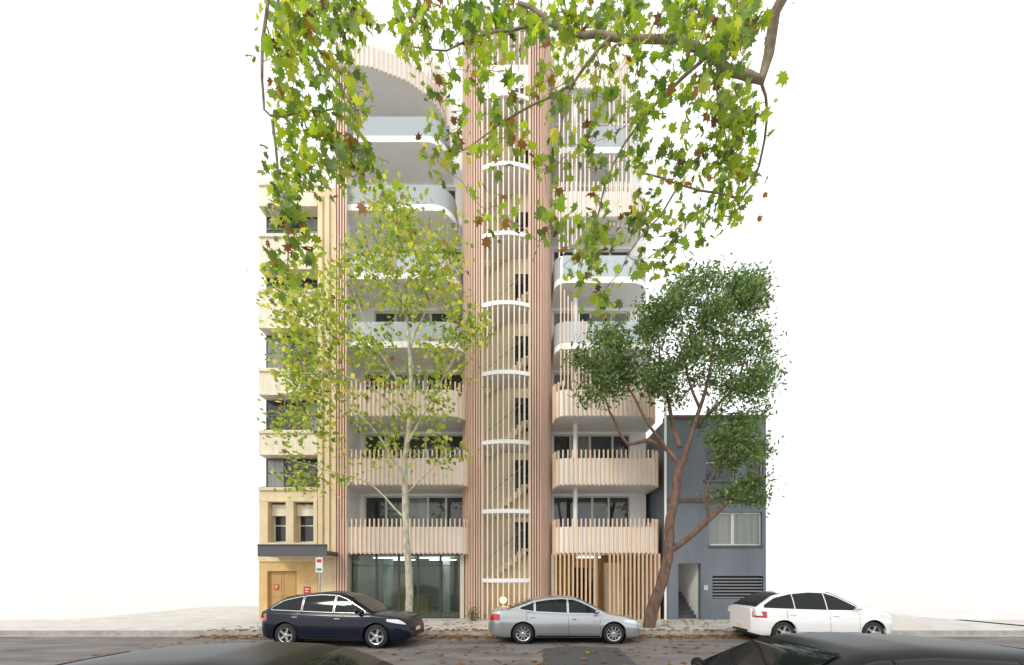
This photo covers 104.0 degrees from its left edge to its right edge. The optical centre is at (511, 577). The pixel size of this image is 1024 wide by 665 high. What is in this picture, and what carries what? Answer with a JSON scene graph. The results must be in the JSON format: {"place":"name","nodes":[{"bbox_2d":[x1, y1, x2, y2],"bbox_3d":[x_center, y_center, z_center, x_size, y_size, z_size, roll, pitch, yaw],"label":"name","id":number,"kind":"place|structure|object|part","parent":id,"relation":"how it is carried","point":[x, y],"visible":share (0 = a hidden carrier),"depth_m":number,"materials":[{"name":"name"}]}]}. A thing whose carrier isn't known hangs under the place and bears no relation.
{"place":"outdoors","nodes":[
{"label":"outdoors","id":0,"kind":"place"},
{"bbox_2d":[245,0,401,302],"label":"plane tree","id":1,"kind":"object","parent":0,"point":[291,24],"visible":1,"depth_m":6.17,"materials":[{"name":"green plant"}]},
{"bbox_2d":[335,12,666,619],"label":"apartment building","id":2,"kind":"structure","parent":0,"point":[545,495],"depth_m":18.62,"materials":[{"name":"beige concrete"}]},
{"bbox_2d":[352,554,375,598],"bbox_3d":[-6.925,0.395,18.760,1.144,2.990,0.080,0,0,0],"label":"shop window","id":3,"kind":"structure","parent":2,"relation":"in","point":[352,554],"depth_m":18.72,"materials":[{"name":"black metal"}]},
{"bbox_2d":[365,497,385,526],"bbox_3d":[-6.960,-2.775,20.460,1.072,2.730,0.080,0,0,0],"label":"window","id":4,"kind":"structure","parent":2,"relation":"in","point":[375,507],"depth_m":20.45,"materials":[{"name":"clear glass"}]},
{"bbox_2d":[365,435,385,457],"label":"window","id":5,"kind":"structure","parent":2,"relation":"in","point":[373,442],"depth_m":20.45,"materials":[{"name":"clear glass"}]},
{"bbox_2d":[365,374,385,389],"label":"window","id":6,"kind":"structure","parent":2,"relation":"in","point":[376,387],"depth_m":20.45,"materials":[{"name":"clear glass"}]},
{"bbox_2d":[375,312,395,321],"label":"window","id":7,"kind":"structure","parent":2,"relation":"in","point":[379,316],"depth_m":20.45,"materials":[{"name":"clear glass"}]},
{"bbox_2d":[376,554,398,609],"bbox_3d":[-5.825,0.395,18.760,1.044,2.990,0.080,0,0,0],"label":"shop window","id":8,"kind":"structure","parent":2,"relation":"in","point":[377,565],"depth_m":18.72,"materials":[{"name":"black metal"}]},
{"bbox_2d":[386,497,402,526],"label":"window","id":9,"kind":"structure","parent":2,"relation":"in","point":[391,513],"depth_m":20.45,"materials":[{"name":"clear glass"}]},
{"bbox_2d":[386,435,404,457],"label":"window","id":10,"kind":"structure","parent":2,"relation":"in","point":[402,440],"depth_m":20.45,"materials":[{"name":"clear glass"}]},
{"bbox_2d":[386,374,408,389],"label":"window","id":11,"kind":"structure","parent":2,"relation":"in","point":[391,377],"depth_m":20.45,"materials":[{"name":"grey glass"}]},
{"bbox_2d":[396,312,412,321],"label":"window","id":12,"kind":"structure","parent":2,"relation":"in","point":[399,318],"depth_m":20.45,"materials":[{"name":"grey glass"}]},
{"bbox_2d":[399,554,417,613],"bbox_3d":[-4.850,0.395,18.760,0.894,2.990,0.080,0,0,0],"label":"shop window","id":13,"kind":"structure","parent":2,"relation":"in","point":[399,554],"depth_m":18.72,"materials":[{"name":"black metal"}]},
{"bbox_2d":[407,435,425,457],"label":"window","id":14,"kind":"structure","parent":2,"relation":"in","point":[413,442],"depth_m":20.45,"materials":[{"name":"black glass"}]},
{"bbox_2d":[408,497,427,526],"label":"window","id":15,"kind":"structure","parent":2,"relation":"in","point":[417,506],"depth_m":20.45,"materials":[{"name":"grey glass"}]},
{"bbox_2d":[413,374,425,389],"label":"window","id":16,"kind":"structure","parent":2,"relation":"in","point":[422,376],"depth_m":20.45,"materials":[{"name":"grey glass"}]},
{"bbox_2d":[413,312,430,321],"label":"window","id":17,"kind":"structure","parent":2,"relation":"in","point":[419,315],"depth_m":20.45,"materials":[{"name":"grey glass"}]},
{"bbox_2d":[418,554,439,617],"bbox_3d":[-3.875,0.395,18.760,1.044,2.990,0.080,0,0,0],"label":"shop window","id":18,"kind":"structure","parent":2,"relation":"in","point":[418,554],"depth_m":18.72,"materials":[{"name":"black metal"}]},
{"bbox_2d":[426,435,445,457],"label":"window","id":19,"kind":"structure","parent":2,"relation":"in","point":[429,447],"depth_m":20.45,"materials":[{"name":"black glass"}]},
{"bbox_2d":[426,374,445,389],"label":"window","id":20,"kind":"structure","parent":2,"relation":"in","point":[429,377],"depth_m":20.45,"materials":[{"name":"black glass"}]},
{"bbox_2d":[428,497,445,526],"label":"window","id":21,"kind":"structure","parent":2,"relation":"in","point":[436,505],"depth_m":20.45,"materials":[{"name":"black glass"}]},
{"bbox_2d":[431,312,448,321],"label":"window","id":22,"kind":"structure","parent":2,"relation":"in","point":[435,316],"depth_m":20.45,"materials":[{"name":"black glass"}]},
{"bbox_2d":[440,554,459,617],"bbox_3d":[-2.900,0.395,18.760,0.894,2.990,0.080,0,0,0],"label":"door","id":23,"kind":"structure","parent":2,"relation":"in","point":[441,565],"depth_m":18.72,"materials":[{"name":"black metal"}]},
{"bbox_2d":[447,190,455,201],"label":"window","id":24,"kind":"structure","parent":2,"relation":"in","point":[453,192],"depth_m":20.45,"materials":[{"name":"grey glass"}]},
{"bbox_2d":[446,497,461,526],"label":"window","id":25,"kind":"structure","parent":2,"relation":"in","point":[453,505],"depth_m":20.45,"materials":[{"name":"black glass"}]},
{"bbox_2d":[446,435,461,457],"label":"window","id":26,"kind":"structure","parent":2,"relation":"in","point":[456,439],"depth_m":20.45,"materials":[{"name":"black glass"}]},
{"bbox_2d":[446,374,461,391],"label":"window","id":27,"kind":"structure","parent":2,"relation":"in","point":[455,378],"depth_m":20.45,"materials":[{"name":"black glass"}]},
{"bbox_2d":[448,251,461,261],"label":"window","id":28,"kind":"structure","parent":2,"relation":"in","point":[457,252],"depth_m":20.45,"materials":[{"name":"grey glass"}]},
{"bbox_2d":[449,312,461,324],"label":"window","id":29,"kind":"structure","parent":2,"relation":"in","point":[460,319],"depth_m":20.45,"materials":[{"name":"black glass"}]},
{"bbox_2d":[515,88,526,95],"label":"window","id":30,"kind":"structure","parent":2,"relation":"in","point":[521,89],"depth_m":20.23,"materials":[{"name":"grey glass"}]},
{"bbox_2d":[515,522,527,554],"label":"window","id":31,"kind":"structure","parent":2,"relation":"in","point":[516,523],"depth_m":20.23,"materials":[{"name":"black glass"}]},
{"bbox_2d":[515,460,527,492],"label":"window","id":32,"kind":"structure","parent":2,"relation":"in","point":[516,461],"depth_m":20.23,"materials":[{"name":"black glass"}]},
{"bbox_2d":[515,398,527,430],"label":"window","id":33,"kind":"structure","parent":2,"relation":"in","point":[516,399],"depth_m":20.23,"materials":[{"name":"black glass"}]},
{"bbox_2d":[515,336,527,368],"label":"window","id":34,"kind":"structure","parent":2,"relation":"in","point":[516,337],"depth_m":20.23,"materials":[{"name":"black glass"}]},
{"bbox_2d":[515,274,527,300],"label":"window","id":35,"kind":"structure","parent":2,"relation":"in","point":[516,275],"depth_m":20.23,"materials":[{"name":"black glass"}]},
{"bbox_2d":[515,212,527,231],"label":"window","id":36,"kind":"structure","parent":2,"relation":"in","point":[526,213],"depth_m":20.23,"materials":[{"name":"black glass"}]},
{"bbox_2d":[515,150,527,163],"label":"window","id":37,"kind":"structure","parent":2,"relation":"in","point":[526,155],"depth_m":20.23,"materials":[{"name":"black glass"}]},
{"bbox_2d":[553,435,570,458],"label":"window","id":38,"kind":"structure","parent":2,"relation":"in","point":[560,442],"depth_m":20.45,"materials":[{"name":"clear glass"}]},
{"bbox_2d":[553,312,570,329],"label":"window","id":39,"kind":"structure","parent":2,"relation":"in","point":[556,315],"depth_m":20.45,"materials":[{"name":"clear glass"}]},
{"bbox_2d":[553,374,571,390],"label":"window","id":40,"kind":"structure","parent":2,"relation":"in","point":[556,377],"depth_m":20.45,"materials":[{"name":"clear glass"}]},
{"bbox_2d":[553,497,572,526],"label":"window","id":41,"kind":"structure","parent":2,"relation":"in","point":[562,506],"depth_m":20.45,"materials":[{"name":"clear glass"}]},
{"bbox_2d":[553,251,572,263],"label":"window","id":42,"kind":"structure","parent":2,"relation":"in","point":[555,253],"depth_m":20.45,"materials":[{"name":"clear glass"}]},
{"bbox_2d":[571,435,589,457],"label":"window","id":43,"kind":"structure","parent":2,"relation":"in","point":[583,440],"depth_m":20.45,"materials":[{"name":"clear glass"}]},
{"bbox_2d":[572,374,588,389],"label":"window","id":44,"kind":"structure","parent":2,"relation":"in","point":[572,374],"depth_m":20.45,"materials":[{"name":"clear glass"}]},
{"bbox_2d":[572,312,589,320],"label":"window","id":45,"kind":"structure","parent":2,"relation":"in","point":[585,316],"depth_m":20.45,"materials":[{"name":"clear glass"}]},
{"bbox_2d":[574,567,592,604],"bbox_3d":[3.900,0.670,21.420,1.200,2.440,0.080,0,0,0],"label":"lobby door","id":46,"kind":"structure","parent":2,"relation":"in","point":[579,568],"depth_m":21.41,"materials":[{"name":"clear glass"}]},
{"bbox_2d":[578,497,591,526],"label":"window","id":47,"kind":"structure","parent":2,"relation":"in","point":[584,503],"depth_m":20.45,"materials":[{"name":"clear glass"}]},
{"bbox_2d":[592,497,608,526],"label":"window","id":48,"kind":"structure","parent":2,"relation":"in","point":[600,505],"depth_m":20.45,"materials":[{"name":"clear glass"}]},
{"bbox_2d":[590,435,611,457],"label":"window","id":49,"kind":"structure","parent":2,"relation":"in","point":[597,442],"depth_m":20.45,"materials":[{"name":"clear glass"}]},
{"bbox_2d":[590,312,611,320],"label":"window","id":50,"kind":"structure","parent":2,"relation":"in","point":[596,318],"depth_m":20.45,"materials":[{"name":"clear glass"}]},
{"bbox_2d":[596,251,609,254],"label":"window","id":51,"kind":"structure","parent":2,"relation":"in","point":[606,252],"depth_m":20.45,"materials":[{"name":"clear glass"}]},
{"bbox_2d":[609,497,628,526],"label":"window","id":52,"kind":"structure","parent":2,"relation":"in","point":[618,506],"depth_m":20.45,"materials":[{"name":"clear glass"}]},
{"bbox_2d":[610,251,628,254],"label":"window","id":53,"kind":"structure","parent":2,"relation":"in","point":[614,252],"depth_m":20.45,"materials":[{"name":"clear glass"}]},
{"bbox_2d":[612,435,628,457],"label":"window","id":54,"kind":"structure","parent":2,"relation":"in","point":[618,444],"depth_m":20.45,"materials":[{"name":"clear glass"}]},
{"bbox_2d":[612,312,628,320],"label":"window","id":55,"kind":"structure","parent":2,"relation":"in","point":[622,315],"depth_m":20.45,"materials":[{"name":"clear glass"}]},
{"bbox_2d":[0,579,1023,619],"bbox_3d":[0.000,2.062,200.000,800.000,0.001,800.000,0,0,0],"label":"ground","id":56,"kind":"structure","parent":0,"point":[84,599],"depth_m":44.08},
{"bbox_2d":[0,630,1023,634],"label":"kerb","id":57,"kind":"structure","parent":56,"relation":"on","point":[443,632],"depth_m":14.30,"materials":[{"name":"concrete"}]},
{"bbox_2d":[0,637,1023,664],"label":"road","id":58,"kind":"structure","parent":0,"point":[35,650],"depth_m":11.76,"materials":[{"name":"grey asphalt"}]},
{"bbox_2d":[56,641,392,664],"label":"parked car","id":59,"kind":"object","parent":58,"relation":"on","point":[274,653],"visible":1,"depth_m":3.37,"materials":[{"name":"black paint"}]},
{"bbox_2d":[261,591,423,647],"bbox_3d":[-5.246,1.259,12.600,4.732,1.680,2.180,0,0,6],"label":"parked car","id":60,"kind":"object","parent":58,"relation":"on","point":[370,622],"visible":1,"depth_m":11.81,"materials":[{"name":"blue paint"}]},
{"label":"quarter window","id":61,"kind":"part","parent":60,"relation":"part of","materials":[{"name":"black glass"}]},
{"bbox_3d":[-5.943,1.363,11.766,1.314,0.654,0.091,0,0,6],"label":"rear door","id":62,"kind":"part","parent":60,"relation":"part of","materials":[{"name":"blue paint"}]},
{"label":"rear window","id":63,"kind":"part","parent":60,"relation":"part of","materials":[{"name":"black glass"}]},
{"bbox_3d":[-4.833,1.385,11.645,0.899,0.619,0.091,0,0,6],"label":"front door","id":64,"kind":"part","parent":60,"relation":"part of","materials":[{"name":"blue paint"}]},
{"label":"front window","id":65,"kind":"part","parent":60,"relation":"part of","materials":[{"name":"black glass"}]},
{"bbox_2d":[0,635,1023,636],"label":"gutter","id":66,"kind":"object","parent":58,"relation":"on","point":[419,635],"depth_m":14.18,"materials":[{"name":"concrete"}]},
{"bbox_2d":[71,619,758,664],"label":"fallen leaves","id":67,"kind":"object","parent":66,"relation":"on","point":[468,636],"visible":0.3,"depth_m":13.65,"materials":[{"name":"brown plant"}]},
{"bbox_2d":[488,595,640,643],"bbox_3d":[1.664,1.339,13.200,4.832,1.529,2.140,0,0,0],"label":"parked car","id":68,"kind":"object","parent":58,"relation":"on","point":[528,620],"visible":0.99,"depth_m":12.34,"materials":[{"name":"silver metal"}]},
{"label":"quarter window","id":69,"kind":"part","parent":68,"relation":"part of","materials":[{"name":"black glass"}]},
{"bbox_3d":[1.097,1.393,12.316,1.274,0.656,0.090,0,0,0],"label":"rear door","id":70,"kind":"part","parent":68,"relation":"part of","materials":[{"name":"silver metal"}]},
{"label":"rear window","id":71,"kind":"part","parent":68,"relation":"part of","materials":[{"name":"black glass"}]},
{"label":"front window","id":72,"kind":"part","parent":68,"relation":"part of","materials":[{"name":"black glass"}]},
{"bbox_3d":[2.226,1.436,12.311,0.959,0.579,0.089,0,0,0],"label":"front door","id":73,"kind":"part","parent":68,"relation":"part of","materials":[{"name":"silver metal"}]},
{"bbox_2d":[543,646,636,664],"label":"road patch","id":74,"kind":"object","parent":58,"relation":"on","point":[571,655],"visible":1,"depth_m":10.40,"materials":[{"name":"grey asphalt"}]},
{"bbox_2d":[728,589,892,636],"bbox_3d":[9.854,1.245,13.350,4.532,1.717,2.160,0,0,0],"label":"parked car","id":75,"kind":"object","parent":58,"relation":"on","point":[769,613],"visible":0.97,"depth_m":12.54,"materials":[{"name":"white paint"}]},
{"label":"quarter window","id":76,"kind":"part","parent":75,"relation":"part of","materials":[{"name":"black glass"}]},
{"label":"rear window","id":77,"kind":"part","parent":75,"relation":"part of","materials":[{"name":"black glass"}]},
{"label":"rear door","id":78,"kind":"part","parent":75,"relation":"part of","materials":[{"name":"white paint"}]},
{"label":"front window","id":79,"kind":"part","parent":75,"relation":"part of","materials":[{"name":"black glass"}]},
{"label":"front door","id":80,"kind":"part","parent":75,"relation":"part of","materials":[{"name":"white paint"}]},
{"bbox_2d":[691,632,1023,664],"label":"parked car","id":81,"kind":"object","parent":58,"relation":"on","point":[828,648],"visible":1,"depth_m":3.49,"materials":[{"name":"black paint"}]},
{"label":"front window","id":82,"kind":"part","parent":81,"relation":"part of","materials":[{"name":"black glass"}]},
{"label":"rear window","id":83,"kind":"part","parent":81,"relation":"part of","materials":[{"name":"black glass"}]},
{"bbox_2d":[0,606,1023,629],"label":"footpath","id":84,"kind":"structure","parent":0,"point":[222,617],"depth_m":17.00,"materials":[{"name":"concrete"}]},
{"bbox_2d":[257,182,337,618],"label":"cream building","id":85,"kind":"structure","parent":84,"relation":"on","point":[296,538],"depth_m":18.34,"materials":[{"name":"paint"}]},
{"bbox_2d":[266,217,284,232],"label":"window","id":86,"kind":"structure","parent":85,"relation":"in","point":[268,226],"depth_m":18.88,"materials":[{"name":"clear glass"}]},
{"bbox_2d":[266,278,284,288],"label":"window","id":87,"kind":"structure","parent":85,"relation":"in","point":[269,284],"depth_m":18.88,"materials":[{"name":"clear glass"}]},
{"bbox_2d":[266,336,284,367],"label":"window","id":88,"kind":"structure","parent":85,"relation":"in","point":[268,347],"depth_m":18.88,"materials":[{"name":"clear glass"}]},
{"bbox_2d":[266,400,284,429],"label":"window","id":89,"kind":"structure","parent":85,"relation":"in","point":[271,405],"depth_m":18.88,"materials":[{"name":"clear glass"}]},
{"bbox_2d":[266,459,284,486],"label":"window","id":90,"kind":"structure","parent":85,"relation":"in","point":[271,480],"depth_m":18.88,"materials":[{"name":"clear glass"}]},
{"bbox_2d":[274,584,278,589],"bbox_3d":[-10.871,0.430,18.468,0.200,0.240,0.024,0,0,0],"label":"wall sign","id":91,"kind":"object","parent":85,"relation":"attached to","point":[276,586],"visible":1,"depth_m":18.46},
{"bbox_2d":[270,572,283,605],"bbox_3d":[-10.882,0.805,18.497,0.655,2.170,0.125,0,0,0],"label":"door","id":92,"kind":"structure","parent":85,"relation":"in","point":[276,596],"depth_m":18.50,"materials":[{"name":"brown wood"}]},
{"bbox_2d":[274,517,285,542],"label":"window","id":93,"kind":"structure","parent":85,"relation":"in","point":[279,522],"depth_m":18.83,"materials":[{"name":"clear glass"}]},
{"bbox_2d":[284,572,296,598],"bbox_3d":[-10.207,0.805,18.497,0.655,2.170,0.125,0,0,0],"label":"door","id":94,"kind":"structure","parent":85,"relation":"in","point":[290,578],"depth_m":18.48,"materials":[{"name":"brown wood"}]},
{"bbox_2d":[285,217,303,232],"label":"window","id":95,"kind":"structure","parent":85,"relation":"in","point":[297,227],"depth_m":18.88,"materials":[{"name":"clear glass"}]},
{"bbox_2d":[285,336,303,367],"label":"window","id":96,"kind":"structure","parent":85,"relation":"in","point":[292,346],"depth_m":18.88,"materials":[{"name":"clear glass"}]},
{"bbox_2d":[285,400,303,429],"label":"window","id":97,"kind":"structure","parent":85,"relation":"in","point":[294,404],"depth_m":18.88,"materials":[{"name":"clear glass"}]},
{"bbox_2d":[285,459,303,486],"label":"window","id":98,"kind":"structure","parent":85,"relation":"in","point":[289,472],"depth_m":18.88,"materials":[{"name":"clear glass"}]},
{"bbox_2d":[286,278,303,288],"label":"window","id":99,"kind":"structure","parent":85,"relation":"in","point":[302,285],"depth_m":18.85,"materials":[{"name":"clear glass"}]},
{"bbox_2d":[299,517,312,542],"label":"window","id":100,"kind":"structure","parent":85,"relation":"in","point":[305,523],"depth_m":18.83,"materials":[{"name":"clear glass"}]},
{"bbox_2d":[304,587,309,593],"bbox_3d":[-9.390,0.580,18.326,0.300,0.340,0.024,0,0,0],"label":"wall sign","id":101,"kind":"object","parent":85,"relation":"attached to","point":[306,590],"visible":0.88,"depth_m":18.32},
{"bbox_2d":[304,217,317,234],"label":"window","id":102,"kind":"structure","parent":85,"relation":"in","point":[313,222],"depth_m":18.88,"materials":[{"name":"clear glass"}]},
{"bbox_2d":[304,278,317,287],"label":"window","id":103,"kind":"structure","parent":85,"relation":"in","point":[315,285],"depth_m":18.88,"materials":[{"name":"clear glass"}]},
{"bbox_2d":[304,336,317,367],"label":"window","id":104,"kind":"structure","parent":85,"relation":"in","point":[317,336],"depth_m":18.88,"materials":[{"name":"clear glass"}]},
{"bbox_2d":[304,400,317,429],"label":"window","id":105,"kind":"structure","parent":85,"relation":"in","point":[312,407],"depth_m":18.88,"materials":[{"name":"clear glass"}]},
{"bbox_2d":[304,459,317,486],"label":"window","id":106,"kind":"structure","parent":85,"relation":"in","point":[312,461],"depth_m":18.88,"materials":[{"name":"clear glass"}]},
{"bbox_2d":[316,556,322,591],"bbox_3d":[-7.160,0.550,14.887,0.260,2.700,0.082,0,0,0],"label":"street sign","id":107,"kind":"object","parent":84,"relation":"on","point":[319,564],"visible":0.72,"depth_m":14.85,"materials":[{"name":"white metal"}]},
{"bbox_2d":[255,157,497,611],"bbox_3d":[-5.076,-6.638,14.959,9.082,16.885,4.866,0,0,0],"label":"plane tree","id":108,"kind":"object","parent":84,"relation":"on","point":[405,223],"visible":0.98,"depth_m":14.59,"materials":[{"name":"green plant"}]},
{"bbox_2d":[465,602,480,620],"bbox_3d":[-1.753,1.482,17.619,0.725,0.842,0.775,0,0,28],"label":"shrub","id":109,"kind":"object","parent":84,"relation":"on","point":[472,612],"visible":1,"depth_m":17.58,"materials":[{"name":"green plant"}]},
{"bbox_2d":[559,252,791,627],"bbox_3d":[6.374,-5.351,15.353,9.291,14.647,4.407,0,0,0],"label":"evergreen tree","id":110,"kind":"object","parent":84,"relation":"on","point":[744,292],"visible":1,"depth_m":14.83,"materials":[{"name":"green plant"}]},
{"bbox_2d":[0,0,1023,579],"label":"sky","id":111,"kind":"structure","parent":0,"point":[891,226],"materials":[{"name":"white"}]},
{"bbox_2d":[379,0,795,324],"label":"plane tree","id":112,"kind":"object","parent":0,"point":[736,32],"visible":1,"depth_m":6.15,"materials":[{"name":"green plant"}]},
{"bbox_2d":[646,415,767,618],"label":"grey building","id":113,"kind":"structure","parent":0,"point":[722,554],"depth_m":18.30,"materials":[{"name":"paint"}]},
{"bbox_2d":[706,444,733,479],"bbox_3d":[9.542,-5.294,18.460,1.345,1.693,0.080,0,0,0],"label":"window","id":114,"kind":"structure","parent":113,"relation":"in","point":[709,473],"depth_m":18.45,"materials":[{"name":"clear glass"}]},
{"bbox_2d":[710,513,731,544],"bbox_3d":[9.593,-2.244,18.460,1.097,1.519,0.080,0,0,0],"label":"window","id":115,"kind":"structure","parent":113,"relation":"in","point":[721,525],"depth_m":18.45,"materials":[{"name":"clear glass"}]},
{"bbox_2d":[732,513,760,544],"bbox_3d":[10.797,-2.244,18.460,1.301,1.519,0.080,0,0,0],"label":"window","id":116,"kind":"structure","parent":113,"relation":"in","point":[746,527],"depth_m":18.45,"materials":[{"name":"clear glass"}]},
{"bbox_2d":[747,445,761,478],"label":"window","id":117,"kind":"structure","parent":113,"relation":"in","point":[758,468],"depth_m":18.45,"materials":[{"name":"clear glass"}]}
]}

